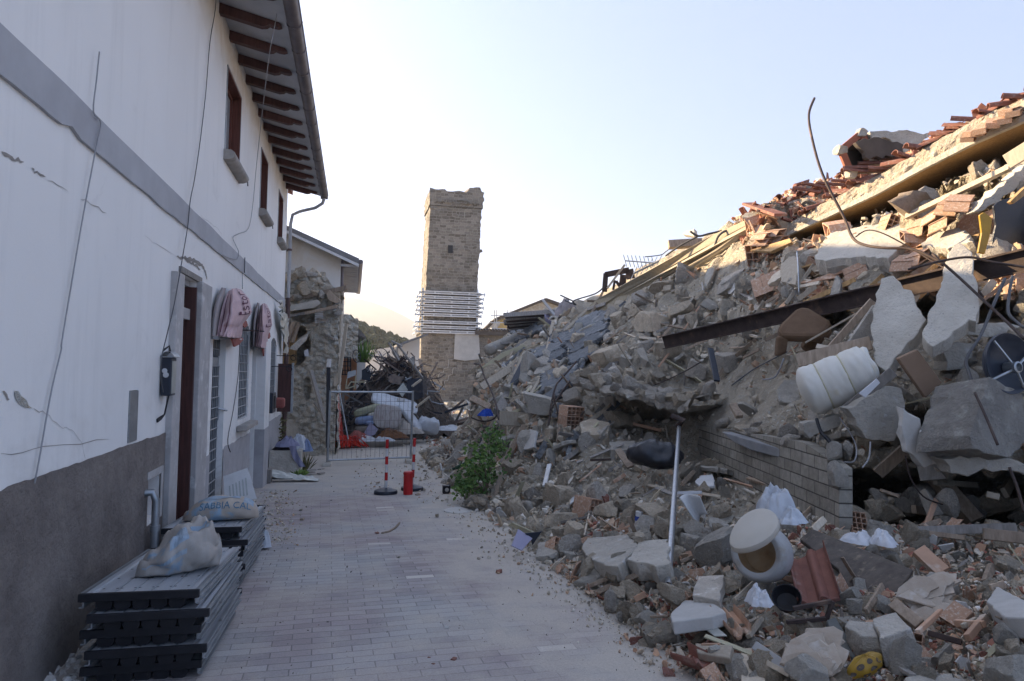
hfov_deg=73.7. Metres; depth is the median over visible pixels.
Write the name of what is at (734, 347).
wood lath
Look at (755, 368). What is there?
bent rod
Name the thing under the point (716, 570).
rubble stone
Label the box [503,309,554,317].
roof board
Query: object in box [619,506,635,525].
rubble stone
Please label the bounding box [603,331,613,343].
rubble stone
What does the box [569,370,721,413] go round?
overhanging ledge
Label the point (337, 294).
loose stone
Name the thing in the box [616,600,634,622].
rubble stone
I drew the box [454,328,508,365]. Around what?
church wall
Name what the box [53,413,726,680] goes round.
street
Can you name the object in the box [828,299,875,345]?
wood lath
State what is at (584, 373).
ledge stone
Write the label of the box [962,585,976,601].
tile shard
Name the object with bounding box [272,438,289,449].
clothes
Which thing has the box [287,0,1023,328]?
sky
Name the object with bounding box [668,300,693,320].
boulder
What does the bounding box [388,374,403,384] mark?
foil sheet
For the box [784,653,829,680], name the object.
boulder
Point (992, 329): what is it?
concrete slab
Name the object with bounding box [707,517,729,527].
concrete slab
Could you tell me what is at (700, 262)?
roofing sheet
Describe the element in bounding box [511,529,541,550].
folder
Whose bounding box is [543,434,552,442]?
rubble stone
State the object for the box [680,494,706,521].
curved sheet
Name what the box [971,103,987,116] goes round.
tile shard
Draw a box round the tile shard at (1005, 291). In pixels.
[1003,284,1015,299]
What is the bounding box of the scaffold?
[490,310,524,330]
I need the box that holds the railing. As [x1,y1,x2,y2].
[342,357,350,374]
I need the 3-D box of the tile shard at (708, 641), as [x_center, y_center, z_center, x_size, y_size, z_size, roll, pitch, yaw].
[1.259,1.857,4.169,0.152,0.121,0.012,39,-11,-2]
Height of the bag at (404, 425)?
0.446 m
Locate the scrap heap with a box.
[340,364,455,439]
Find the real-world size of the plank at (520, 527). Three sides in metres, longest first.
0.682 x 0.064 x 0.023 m
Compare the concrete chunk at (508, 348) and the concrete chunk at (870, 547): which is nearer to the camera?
the concrete chunk at (870, 547)
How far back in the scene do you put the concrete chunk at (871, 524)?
5.35 m
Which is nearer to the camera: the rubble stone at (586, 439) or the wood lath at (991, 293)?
the wood lath at (991, 293)
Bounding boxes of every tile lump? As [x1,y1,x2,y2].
[779,626,848,679]
[896,571,962,635]
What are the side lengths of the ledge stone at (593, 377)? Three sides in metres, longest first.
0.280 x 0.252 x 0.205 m
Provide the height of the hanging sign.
1.080 m
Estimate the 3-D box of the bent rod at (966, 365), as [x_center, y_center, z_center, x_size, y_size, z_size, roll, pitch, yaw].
[3.996,-0.068,5.793,0.768,1.000,0.137,3,-3,-38]
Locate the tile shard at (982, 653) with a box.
[979,651,987,656]
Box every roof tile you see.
[670,642,709,669]
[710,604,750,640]
[739,207,746,214]
[769,201,786,206]
[773,194,781,201]
[780,217,793,222]
[781,196,788,203]
[790,540,840,603]
[792,186,820,193]
[793,179,808,193]
[798,209,811,215]
[801,181,826,188]
[801,187,820,196]
[803,201,824,210]
[805,192,814,196]
[816,181,844,186]
[823,194,839,197]
[830,179,855,181]
[831,189,849,192]
[840,168,867,172]
[842,165,874,168]
[845,180,860,186]
[856,172,881,182]
[857,160,889,164]
[868,166,892,171]
[872,157,900,159]
[880,158,906,165]
[891,150,910,157]
[903,143,923,150]
[915,135,941,150]
[928,130,954,135]
[941,123,967,128]
[950,116,975,121]
[972,108,989,113]
[976,99,1010,118]
[986,99,1016,107]
[1000,93,1023,98]
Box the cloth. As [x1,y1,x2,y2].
[552,298,575,316]
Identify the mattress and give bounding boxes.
[371,393,417,413]
[373,404,401,428]
[398,402,421,429]
[796,346,879,413]
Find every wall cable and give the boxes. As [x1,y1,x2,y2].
[34,52,100,483]
[160,2,215,392]
[223,14,276,259]
[227,344,239,451]
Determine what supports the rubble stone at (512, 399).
on the rubble mound
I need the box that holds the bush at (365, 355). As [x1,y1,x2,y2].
[355,338,377,362]
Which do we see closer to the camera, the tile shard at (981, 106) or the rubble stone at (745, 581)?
the rubble stone at (745, 581)
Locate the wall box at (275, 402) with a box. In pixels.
[269,392,284,412]
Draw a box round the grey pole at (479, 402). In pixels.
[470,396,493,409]
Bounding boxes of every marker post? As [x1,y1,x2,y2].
[374,439,397,494]
[401,438,422,491]
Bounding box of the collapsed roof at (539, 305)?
[483,298,558,330]
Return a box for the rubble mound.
[419,122,1023,680]
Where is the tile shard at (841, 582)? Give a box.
[835,572,848,591]
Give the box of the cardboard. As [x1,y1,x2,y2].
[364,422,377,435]
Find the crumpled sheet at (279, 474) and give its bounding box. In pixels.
[272,469,318,480]
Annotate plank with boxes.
[309,370,325,422]
[479,358,519,389]
[493,472,502,495]
[499,410,525,426]
[508,383,512,399]
[509,522,532,532]
[515,482,524,496]
[546,438,559,455]
[558,431,574,436]
[560,373,571,387]
[576,443,623,463]
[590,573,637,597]
[618,344,636,370]
[626,516,636,531]
[635,293,651,302]
[666,359,701,382]
[682,293,708,298]
[703,634,751,654]
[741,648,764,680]
[764,332,777,340]
[840,557,856,577]
[905,397,929,404]
[917,523,1017,533]
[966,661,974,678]
[977,643,996,667]
[982,528,1023,543]
[1008,545,1023,566]
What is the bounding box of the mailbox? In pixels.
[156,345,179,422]
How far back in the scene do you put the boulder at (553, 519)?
7.75 m
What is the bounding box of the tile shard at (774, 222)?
[761,213,781,226]
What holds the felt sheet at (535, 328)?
on the rubble mound
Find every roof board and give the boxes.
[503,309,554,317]
[503,320,537,324]
[505,316,543,320]
[506,315,543,317]
[506,318,541,322]
[507,325,529,328]
[508,327,526,330]
[509,323,532,326]
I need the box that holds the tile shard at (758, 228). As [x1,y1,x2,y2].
[750,224,765,235]
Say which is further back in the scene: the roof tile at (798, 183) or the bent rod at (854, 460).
the roof tile at (798, 183)
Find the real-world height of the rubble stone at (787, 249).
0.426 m
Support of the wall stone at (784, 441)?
on the block wall at (797, 469)
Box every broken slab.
[524,429,537,450]
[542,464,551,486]
[580,419,609,445]
[670,600,726,633]
[693,575,725,608]
[695,474,714,488]
[695,643,733,664]
[768,270,780,285]
[780,256,810,292]
[859,379,879,396]
[896,350,941,396]
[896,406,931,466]
[916,377,1023,459]
[987,587,1023,638]
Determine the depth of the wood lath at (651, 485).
7.99 m
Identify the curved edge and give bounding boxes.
[677,491,701,494]
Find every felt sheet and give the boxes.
[508,322,543,342]
[530,339,565,357]
[536,348,566,368]
[536,365,566,394]
[544,360,578,399]
[546,329,573,342]
[561,329,609,352]
[565,322,609,341]
[566,346,595,364]
[572,309,601,329]
[582,314,604,327]
[598,310,610,321]
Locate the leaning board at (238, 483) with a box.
[223,468,256,499]
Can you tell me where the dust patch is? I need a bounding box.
[393,487,402,492]
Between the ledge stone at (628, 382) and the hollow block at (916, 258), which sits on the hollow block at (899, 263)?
the hollow block at (916, 258)
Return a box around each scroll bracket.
[272,365,291,371]
[277,354,295,360]
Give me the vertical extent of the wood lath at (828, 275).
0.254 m
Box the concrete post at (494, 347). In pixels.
[483,331,520,355]
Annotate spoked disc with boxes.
[982,333,1023,393]
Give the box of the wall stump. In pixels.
[343,314,358,357]
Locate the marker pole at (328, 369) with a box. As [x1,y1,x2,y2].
[326,359,331,447]
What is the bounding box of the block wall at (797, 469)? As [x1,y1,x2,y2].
[697,425,852,531]
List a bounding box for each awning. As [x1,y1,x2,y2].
[211,287,251,346]
[251,303,271,355]
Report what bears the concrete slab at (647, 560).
on the rubble mound
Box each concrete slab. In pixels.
[425,450,434,462]
[427,454,442,465]
[500,434,515,449]
[502,383,518,392]
[514,398,529,414]
[519,372,531,383]
[534,363,551,376]
[535,542,559,562]
[542,348,549,357]
[546,448,557,467]
[552,440,576,451]
[558,357,567,366]
[580,323,594,330]
[582,534,638,581]
[608,441,635,459]
[627,539,674,583]
[672,353,686,363]
[700,465,732,475]
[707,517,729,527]
[707,644,721,664]
[721,515,735,523]
[737,402,757,416]
[741,211,757,219]
[776,380,799,405]
[799,413,840,437]
[800,198,815,206]
[814,223,911,274]
[828,431,854,439]
[837,616,864,626]
[839,386,904,441]
[845,620,880,655]
[848,305,873,340]
[853,578,866,594]
[871,276,926,373]
[873,613,915,666]
[885,381,918,405]
[921,228,976,257]
[922,243,979,357]
[926,454,1023,475]
[933,342,972,370]
[952,550,966,562]
[964,164,1023,214]
[966,322,1020,336]
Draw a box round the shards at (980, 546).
[550,499,1023,680]
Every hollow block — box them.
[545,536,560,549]
[572,495,602,521]
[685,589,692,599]
[698,662,725,680]
[744,214,759,234]
[744,242,761,266]
[750,268,779,302]
[751,232,771,239]
[752,238,772,245]
[765,228,786,236]
[766,235,789,243]
[804,256,818,277]
[822,219,851,235]
[842,263,867,290]
[851,511,866,531]
[877,213,899,229]
[889,255,913,271]
[899,230,925,243]
[903,248,929,266]
[905,244,921,252]
[906,218,931,236]
[913,632,924,646]
[920,210,940,226]
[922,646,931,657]
[928,216,956,234]
[933,196,959,215]
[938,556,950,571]
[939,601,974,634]
[943,194,974,211]
[955,212,993,240]
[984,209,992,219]
[994,275,1010,284]
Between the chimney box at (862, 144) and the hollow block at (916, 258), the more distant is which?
the chimney box at (862, 144)
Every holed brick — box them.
[557,414,583,428]
[558,405,584,418]
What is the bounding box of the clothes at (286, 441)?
[275,435,299,446]
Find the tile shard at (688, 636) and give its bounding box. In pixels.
[684,633,693,640]
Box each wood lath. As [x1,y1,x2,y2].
[500,424,526,464]
[505,347,524,364]
[506,406,512,435]
[508,350,524,383]
[510,426,518,443]
[512,350,519,371]
[513,338,526,347]
[530,371,544,392]
[535,440,547,459]
[546,320,553,348]
[551,402,560,417]
[560,514,594,523]
[563,446,579,460]
[564,308,586,330]
[565,430,575,455]
[566,432,579,439]
[573,405,608,430]
[578,463,601,482]
[583,510,590,535]
[584,302,605,310]
[585,438,623,469]
[585,577,608,588]
[590,458,610,460]
[591,292,603,311]
[594,403,604,412]
[597,401,619,420]
[597,516,616,528]
[602,361,618,372]
[604,327,626,341]
[607,464,621,472]
[612,473,625,482]
[615,448,633,468]
[616,330,632,343]
[633,422,661,431]
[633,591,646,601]
[639,336,661,339]
[641,485,659,496]
[647,484,666,488]
[650,326,670,350]
[650,615,667,617]
[651,469,661,481]
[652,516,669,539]
[655,486,680,498]
[656,326,667,332]
[658,353,669,366]
[660,323,683,328]
[679,555,693,562]
[680,462,700,486]
[685,340,707,349]
[689,490,720,497]
[694,290,704,299]
[701,643,720,645]
[707,348,719,381]
[723,478,752,487]
[729,346,743,348]
[729,403,742,418]
[733,581,755,600]
[735,338,757,356]
[743,348,759,358]
[746,476,765,485]
[746,616,763,638]
[749,334,759,337]
[750,238,792,253]
[756,300,764,312]
[758,291,771,303]
[765,292,780,303]
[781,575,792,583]
[784,263,814,304]
[794,281,820,289]
[795,336,872,366]
[796,284,816,300]
[801,275,839,283]
[802,506,811,517]
[803,277,855,301]
[805,312,856,342]
[808,270,842,282]
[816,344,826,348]
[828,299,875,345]
[842,368,896,405]
[846,273,884,311]
[863,583,884,614]
[877,258,929,282]
[879,489,900,497]
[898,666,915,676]
[905,164,1011,219]
[910,260,933,274]
[915,609,942,633]
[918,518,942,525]
[924,498,938,525]
[926,256,946,271]
[929,531,964,539]
[953,619,986,627]
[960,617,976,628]
[963,614,988,640]
[978,279,997,305]
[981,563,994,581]
[984,272,1023,299]
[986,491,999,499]
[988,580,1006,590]
[1003,142,1023,167]
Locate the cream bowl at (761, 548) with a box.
[730,508,793,582]
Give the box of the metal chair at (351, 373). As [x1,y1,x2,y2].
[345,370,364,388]
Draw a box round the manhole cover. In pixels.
[444,507,471,512]
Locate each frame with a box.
[602,267,634,291]
[786,599,834,624]
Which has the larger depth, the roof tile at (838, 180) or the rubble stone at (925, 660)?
the roof tile at (838, 180)
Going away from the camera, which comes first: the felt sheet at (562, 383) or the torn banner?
the felt sheet at (562, 383)
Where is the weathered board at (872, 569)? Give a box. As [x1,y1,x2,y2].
[800,529,912,596]
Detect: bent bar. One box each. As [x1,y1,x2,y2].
[471,412,499,421]
[474,363,498,419]
[548,361,576,425]
[550,368,579,409]
[554,393,558,416]
[565,288,601,304]
[665,236,697,255]
[690,230,721,236]
[714,230,726,244]
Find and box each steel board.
[78,545,240,610]
[79,577,239,646]
[79,612,235,680]
[84,588,241,667]
[86,560,242,631]
[161,505,265,538]
[221,516,265,549]
[237,554,258,584]
[238,526,264,559]
[239,536,264,573]
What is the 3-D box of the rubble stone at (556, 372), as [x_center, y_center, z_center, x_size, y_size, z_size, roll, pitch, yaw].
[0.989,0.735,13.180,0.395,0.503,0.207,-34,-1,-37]
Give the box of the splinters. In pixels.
[425,150,1023,680]
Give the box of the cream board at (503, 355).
[478,344,525,369]
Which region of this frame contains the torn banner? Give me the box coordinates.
[278,300,288,354]
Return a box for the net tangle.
[335,435,368,447]
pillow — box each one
[354,404,379,416]
[355,415,372,424]
[355,424,378,432]
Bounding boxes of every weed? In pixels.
[290,468,310,474]
[302,454,316,471]
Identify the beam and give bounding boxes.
[388,342,399,360]
[398,346,422,377]
[411,379,421,386]
[415,396,429,407]
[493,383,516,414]
[510,362,520,385]
[659,248,1023,348]
[667,238,701,249]
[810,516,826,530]
[873,445,908,477]
[888,598,923,629]
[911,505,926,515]
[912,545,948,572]
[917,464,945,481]
[927,481,982,523]
[927,630,962,644]
[933,480,978,487]
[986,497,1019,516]
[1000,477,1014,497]
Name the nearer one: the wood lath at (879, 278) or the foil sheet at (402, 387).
the wood lath at (879, 278)
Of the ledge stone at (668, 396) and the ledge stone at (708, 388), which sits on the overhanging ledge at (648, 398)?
the ledge stone at (668, 396)
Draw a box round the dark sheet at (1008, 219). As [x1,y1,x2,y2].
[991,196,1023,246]
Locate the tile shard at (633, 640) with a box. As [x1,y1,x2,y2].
[629,636,642,644]
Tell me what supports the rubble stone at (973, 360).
on the rubble mound
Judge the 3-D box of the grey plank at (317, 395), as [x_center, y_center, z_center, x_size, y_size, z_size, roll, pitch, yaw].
[-4.765,1.370,16.767,0.689,1.258,0.090,-1,-3,39]
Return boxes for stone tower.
[412,187,484,401]
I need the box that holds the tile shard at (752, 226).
[748,220,754,232]
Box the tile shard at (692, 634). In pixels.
[689,631,700,637]
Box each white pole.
[542,299,554,314]
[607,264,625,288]
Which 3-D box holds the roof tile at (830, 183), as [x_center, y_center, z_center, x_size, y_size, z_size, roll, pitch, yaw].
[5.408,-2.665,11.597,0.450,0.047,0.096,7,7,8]
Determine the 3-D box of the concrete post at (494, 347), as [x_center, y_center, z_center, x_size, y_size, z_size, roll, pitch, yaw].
[-0.153,0.056,18.673,1.352,0.774,0.344,3,-3,-33]
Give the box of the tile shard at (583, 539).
[581,536,591,543]
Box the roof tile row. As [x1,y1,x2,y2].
[742,202,786,216]
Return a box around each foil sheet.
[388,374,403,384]
[397,383,407,396]
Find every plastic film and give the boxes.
[477,408,493,415]
[744,582,773,607]
[756,482,795,518]
[779,506,808,524]
[840,529,870,545]
[869,528,898,547]
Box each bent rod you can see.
[653,361,700,385]
[731,351,786,385]
[762,358,784,379]
[796,251,799,294]
[808,97,984,297]
[815,418,830,442]
[839,417,856,462]
[855,230,942,267]
[861,441,870,467]
[904,456,942,504]
[908,256,1023,270]
[931,253,1023,339]
[964,277,1006,379]
[974,392,998,444]
[1006,275,1023,328]
[1008,467,1023,512]
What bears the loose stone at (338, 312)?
on the ruined house at (314, 337)
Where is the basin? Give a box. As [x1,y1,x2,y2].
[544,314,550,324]
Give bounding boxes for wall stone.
[715,418,729,431]
[734,424,749,431]
[743,427,763,435]
[749,422,761,427]
[752,426,762,433]
[777,423,798,436]
[780,434,800,446]
[818,433,833,445]
[819,440,825,448]
[842,440,852,460]
[857,449,864,458]
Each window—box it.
[223,65,248,185]
[237,327,257,430]
[259,147,273,228]
[270,339,275,391]
[277,189,287,250]
[448,245,452,252]
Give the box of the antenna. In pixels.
[623,255,661,279]
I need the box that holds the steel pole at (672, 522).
[665,413,684,583]
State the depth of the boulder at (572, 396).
11.53 m
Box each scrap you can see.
[306,468,324,473]
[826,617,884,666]
[847,651,882,678]
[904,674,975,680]
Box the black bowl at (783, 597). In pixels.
[771,584,801,612]
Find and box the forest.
[358,321,408,349]
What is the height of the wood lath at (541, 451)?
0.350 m
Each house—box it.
[0,0,327,680]
[280,275,346,455]
[285,226,362,313]
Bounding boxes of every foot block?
[322,461,330,466]
[405,458,415,463]
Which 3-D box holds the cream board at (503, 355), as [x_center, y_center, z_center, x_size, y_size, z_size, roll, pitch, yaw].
[-0.240,0.419,17.214,1.252,0.667,0.038,1,-2,1]
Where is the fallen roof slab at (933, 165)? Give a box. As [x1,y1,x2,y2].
[787,98,1023,240]
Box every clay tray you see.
[960,136,976,142]
[962,129,972,137]
[971,131,986,136]
[972,122,991,135]
[985,118,999,128]
[997,116,1012,124]
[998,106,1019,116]
[1005,107,1023,117]
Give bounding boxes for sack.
[135,515,221,576]
[182,495,258,520]
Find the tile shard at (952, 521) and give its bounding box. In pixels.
[945,517,963,524]
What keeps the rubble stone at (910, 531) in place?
on the rubble mound
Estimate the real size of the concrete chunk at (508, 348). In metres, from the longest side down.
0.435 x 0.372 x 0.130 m
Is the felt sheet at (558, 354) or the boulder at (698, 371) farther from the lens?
the felt sheet at (558, 354)
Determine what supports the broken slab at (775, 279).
on the hollow block at (761, 288)
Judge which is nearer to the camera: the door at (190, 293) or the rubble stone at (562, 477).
the door at (190, 293)
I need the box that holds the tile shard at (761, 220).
[757,215,765,224]
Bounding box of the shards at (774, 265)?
[765,226,1023,312]
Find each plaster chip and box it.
[496,507,506,518]
[728,283,734,293]
[929,534,936,552]
[938,543,954,552]
[955,600,968,608]
[955,656,974,673]
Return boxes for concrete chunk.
[445,451,461,465]
[493,394,502,403]
[500,346,512,352]
[523,501,532,512]
[541,552,555,563]
[558,505,569,508]
[564,551,578,563]
[573,487,582,495]
[573,573,603,589]
[574,322,582,331]
[591,568,603,589]
[593,531,601,536]
[599,396,616,410]
[619,354,632,369]
[628,514,654,536]
[630,609,660,625]
[637,348,650,366]
[643,432,658,439]
[644,332,651,336]
[673,568,685,580]
[675,262,693,284]
[680,533,699,564]
[689,532,707,541]
[700,298,718,310]
[704,268,716,288]
[725,653,743,680]
[757,582,774,593]
[784,196,796,207]
[830,275,842,294]
[835,586,861,607]
[856,528,876,551]
[856,676,871,680]
[866,519,894,539]
[886,525,899,535]
[901,373,911,381]
[931,642,953,665]
[954,585,959,595]
[1004,571,1015,580]
[1013,295,1023,313]
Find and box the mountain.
[344,296,418,339]
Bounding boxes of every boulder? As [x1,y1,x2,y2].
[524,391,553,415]
[544,512,577,526]
[562,386,582,404]
[563,520,584,537]
[580,552,595,576]
[590,343,628,369]
[593,501,618,517]
[605,571,618,584]
[610,311,623,327]
[616,365,623,374]
[623,368,633,377]
[631,311,671,331]
[634,502,669,524]
[653,516,683,538]
[656,582,685,606]
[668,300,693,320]
[685,312,693,328]
[685,358,706,379]
[693,525,732,568]
[708,352,741,372]
[712,502,731,518]
[713,392,719,399]
[739,331,754,339]
[781,286,789,296]
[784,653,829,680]
[826,441,842,461]
[827,460,848,486]
[846,598,862,615]
[877,594,891,613]
[887,190,933,219]
[888,635,922,675]
[982,654,1023,680]
[992,622,1019,645]
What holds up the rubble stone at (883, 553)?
on the rubble mound
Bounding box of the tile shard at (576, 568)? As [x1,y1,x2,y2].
[570,561,581,582]
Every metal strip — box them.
[342,393,344,411]
[343,407,352,429]
[349,380,352,399]
[365,383,370,398]
[382,360,399,371]
[384,359,397,367]
[391,357,403,369]
[418,358,424,373]
[426,362,437,383]
[444,403,467,412]
[449,399,464,412]
[454,417,467,422]
[455,407,463,420]
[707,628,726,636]
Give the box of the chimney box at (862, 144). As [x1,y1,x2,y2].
[832,128,929,178]
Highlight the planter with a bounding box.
[269,447,303,472]
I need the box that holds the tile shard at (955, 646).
[952,643,962,649]
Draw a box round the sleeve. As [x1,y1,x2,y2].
[289,446,304,466]
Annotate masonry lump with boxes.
[429,457,444,465]
[442,463,454,468]
[446,477,464,486]
[450,434,457,445]
[462,494,489,508]
[467,443,473,456]
[470,436,480,443]
[500,425,506,435]
[531,495,542,507]
[535,523,544,534]
[553,463,565,474]
[558,426,576,441]
[559,459,571,470]
[560,507,571,511]
[602,530,618,536]
[602,585,626,605]
[611,551,625,557]
[613,497,633,511]
[629,347,637,356]
[632,462,642,472]
[633,527,653,543]
[638,620,676,647]
[649,370,665,383]
[677,288,689,302]
[679,460,700,483]
[690,311,702,325]
[712,523,723,531]
[717,299,735,320]
[717,484,730,498]
[721,618,736,643]
[734,279,751,302]
[737,341,749,352]
[744,503,756,514]
[751,622,768,637]
[773,203,781,220]
[790,237,801,247]
[799,433,813,441]
[848,268,889,289]
[885,554,910,577]
[888,435,910,457]
[908,530,933,551]
[911,664,936,679]
[934,464,955,482]
[958,535,976,548]
[973,577,1006,606]
[978,371,985,377]
[992,554,1021,575]
[995,638,1023,656]
[1007,329,1023,340]
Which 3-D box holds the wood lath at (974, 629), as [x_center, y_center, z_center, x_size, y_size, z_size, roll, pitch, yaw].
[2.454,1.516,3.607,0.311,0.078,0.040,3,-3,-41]
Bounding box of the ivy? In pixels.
[278,417,286,439]
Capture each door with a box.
[176,279,196,519]
[208,339,227,496]
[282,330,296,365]
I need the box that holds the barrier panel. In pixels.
[326,390,413,461]
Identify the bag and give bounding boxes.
[262,529,271,547]
[293,433,305,449]
[303,439,312,451]
[349,430,367,437]
[358,435,374,441]
[374,436,394,441]
[376,428,408,437]
[396,418,423,433]
[418,416,439,434]
[439,425,456,430]
[626,439,683,469]
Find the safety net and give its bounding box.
[335,385,348,442]
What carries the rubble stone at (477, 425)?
on the rubble mound
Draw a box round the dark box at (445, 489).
[442,485,449,493]
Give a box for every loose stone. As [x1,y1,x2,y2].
[291,270,297,281]
[292,294,302,301]
[295,266,306,278]
[297,281,310,295]
[305,271,317,277]
[311,290,318,295]
[316,279,323,285]
[318,289,324,298]
[333,292,340,299]
[333,309,341,315]
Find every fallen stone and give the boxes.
[853,505,870,521]
[864,497,894,520]
[869,488,888,503]
[876,499,905,522]
[894,493,914,515]
[900,483,934,516]
[918,489,942,517]
[934,515,956,524]
[935,488,959,517]
[964,493,986,523]
[978,489,1016,513]
[1007,506,1023,523]
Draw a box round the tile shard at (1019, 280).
[1015,273,1023,287]
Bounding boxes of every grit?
[44,641,93,680]
[241,470,625,678]
[254,490,312,545]
[354,450,430,494]
[394,443,694,680]
[425,410,469,448]
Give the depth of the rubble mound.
9.37 m
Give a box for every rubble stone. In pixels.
[427,445,438,454]
[430,457,442,468]
[437,447,448,454]
[440,471,453,483]
[441,439,449,446]
[451,442,465,454]
[454,438,462,447]
[468,365,480,373]
[470,417,483,431]
[471,407,483,420]
[483,363,497,377]
[498,502,503,509]
[501,458,523,475]
[503,497,514,516]
[506,350,514,358]
[507,373,513,383]
[508,495,528,518]
[509,395,523,406]
[517,414,528,427]
[517,430,540,453]
[520,482,530,496]
[524,487,541,500]
[525,516,536,531]
[527,463,543,474]
[530,356,548,370]
[532,463,542,474]
[542,483,573,510]
[542,500,551,507]
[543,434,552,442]
[544,386,552,392]
[545,428,556,443]
[551,330,558,338]
[552,365,567,377]
[552,527,564,536]
[556,471,575,487]
[557,533,581,557]
[564,487,579,501]
[570,333,584,342]
[578,431,595,452]
[583,340,598,346]
[583,510,592,520]
[586,481,610,503]
[588,345,599,362]
[597,425,613,442]
[600,410,633,429]
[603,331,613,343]
[604,303,619,315]
[604,306,617,320]
[604,589,615,613]
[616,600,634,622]
[616,611,622,621]
[617,316,626,326]
[618,484,635,498]
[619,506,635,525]
[620,579,648,604]
[621,306,628,316]
[628,303,640,317]
[629,602,643,623]
[630,290,649,306]
[632,413,644,428]
[638,338,654,352]
[644,475,652,492]
[645,582,656,592]
[648,280,674,294]
[653,341,681,361]
[663,285,672,293]
[663,526,678,544]
[673,545,685,566]
[673,581,692,595]
[677,314,686,324]
[683,519,703,532]
[692,631,707,644]
[694,481,709,500]
[700,458,718,472]
[701,527,712,533]
[703,561,725,576]
[716,268,743,295]
[716,477,727,489]
[724,576,742,595]
[730,658,747,680]
[736,636,763,647]
[741,575,751,588]
[748,648,783,680]
[749,493,762,503]
[749,669,757,676]
[762,638,787,657]
[767,350,787,371]
[779,635,790,642]
[780,524,794,535]
[782,246,798,256]
[782,611,800,635]
[783,248,806,261]
[786,277,802,302]
[795,615,823,634]
[798,248,817,265]
[808,410,822,419]
[822,313,833,317]
[822,615,843,630]
[827,529,849,543]
[833,670,851,680]
[856,435,872,455]
[861,593,884,613]
[862,282,871,286]
[871,216,881,224]
[871,550,897,557]
[872,440,886,447]
[877,545,899,554]
[896,675,904,680]
[899,214,914,227]
[899,553,912,567]
[900,519,929,546]
[912,556,921,569]
[915,186,939,221]
[921,657,935,669]
[936,649,953,673]
[939,370,946,375]
[954,596,974,608]
[955,367,978,382]
[956,213,961,225]
[959,356,977,370]
[968,159,987,179]
[971,366,982,372]
[972,351,982,366]
[973,234,1012,259]
[973,570,981,581]
[977,280,987,287]
[978,560,994,567]
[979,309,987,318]
[982,633,992,642]
[983,519,999,523]
[983,608,992,620]
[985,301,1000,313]
[992,541,1009,550]
[1018,289,1023,297]
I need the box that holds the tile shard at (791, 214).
[788,209,796,219]
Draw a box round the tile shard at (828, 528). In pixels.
[825,525,831,530]
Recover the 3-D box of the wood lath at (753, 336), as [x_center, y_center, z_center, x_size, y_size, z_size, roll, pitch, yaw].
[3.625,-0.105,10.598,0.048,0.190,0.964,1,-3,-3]
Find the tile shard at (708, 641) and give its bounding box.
[705,634,724,642]
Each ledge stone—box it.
[580,368,592,379]
[588,373,602,384]
[589,362,597,372]
[594,377,605,387]
[603,371,612,395]
[603,373,611,379]
[606,365,622,378]
[610,382,620,390]
[611,372,621,383]
[622,375,640,390]
[635,371,652,385]
[639,384,647,389]
[639,389,644,398]
[644,373,649,383]
[655,391,665,402]
[661,386,671,392]
[665,392,673,400]
[671,392,691,407]
[686,391,697,406]
[697,381,713,398]
[698,380,714,400]
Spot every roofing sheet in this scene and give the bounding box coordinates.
[581,221,744,316]
[600,226,748,310]
[662,236,737,280]
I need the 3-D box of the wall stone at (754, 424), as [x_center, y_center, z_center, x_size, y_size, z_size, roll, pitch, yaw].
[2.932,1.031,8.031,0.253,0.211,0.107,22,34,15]
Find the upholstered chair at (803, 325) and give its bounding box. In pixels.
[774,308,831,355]
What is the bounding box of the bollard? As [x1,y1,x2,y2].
[403,471,413,494]
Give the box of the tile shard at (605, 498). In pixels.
[602,494,608,502]
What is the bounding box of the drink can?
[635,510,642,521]
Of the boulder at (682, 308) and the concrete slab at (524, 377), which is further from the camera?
the concrete slab at (524, 377)
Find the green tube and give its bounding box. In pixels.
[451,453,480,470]
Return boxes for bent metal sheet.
[362,367,371,380]
[405,377,426,399]
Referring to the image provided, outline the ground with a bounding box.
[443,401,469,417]
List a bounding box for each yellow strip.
[977,212,991,253]
[1007,187,1023,203]
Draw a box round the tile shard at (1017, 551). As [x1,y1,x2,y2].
[1013,547,1023,556]
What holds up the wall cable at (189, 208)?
attached to the house at (123, 477)
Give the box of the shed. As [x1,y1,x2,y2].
[365,333,428,382]
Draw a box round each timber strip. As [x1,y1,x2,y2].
[333,302,342,385]
[337,324,347,383]
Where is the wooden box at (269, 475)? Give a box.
[267,468,271,483]
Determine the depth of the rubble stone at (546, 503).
8.72 m
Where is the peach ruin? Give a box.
[340,328,368,402]
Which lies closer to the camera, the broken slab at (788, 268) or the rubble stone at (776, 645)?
the rubble stone at (776, 645)
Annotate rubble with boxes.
[426,163,1023,680]
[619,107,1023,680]
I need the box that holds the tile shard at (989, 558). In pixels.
[985,556,993,563]
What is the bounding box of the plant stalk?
[381,522,399,533]
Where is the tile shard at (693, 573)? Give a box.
[689,568,704,579]
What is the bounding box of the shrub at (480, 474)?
[449,421,512,500]

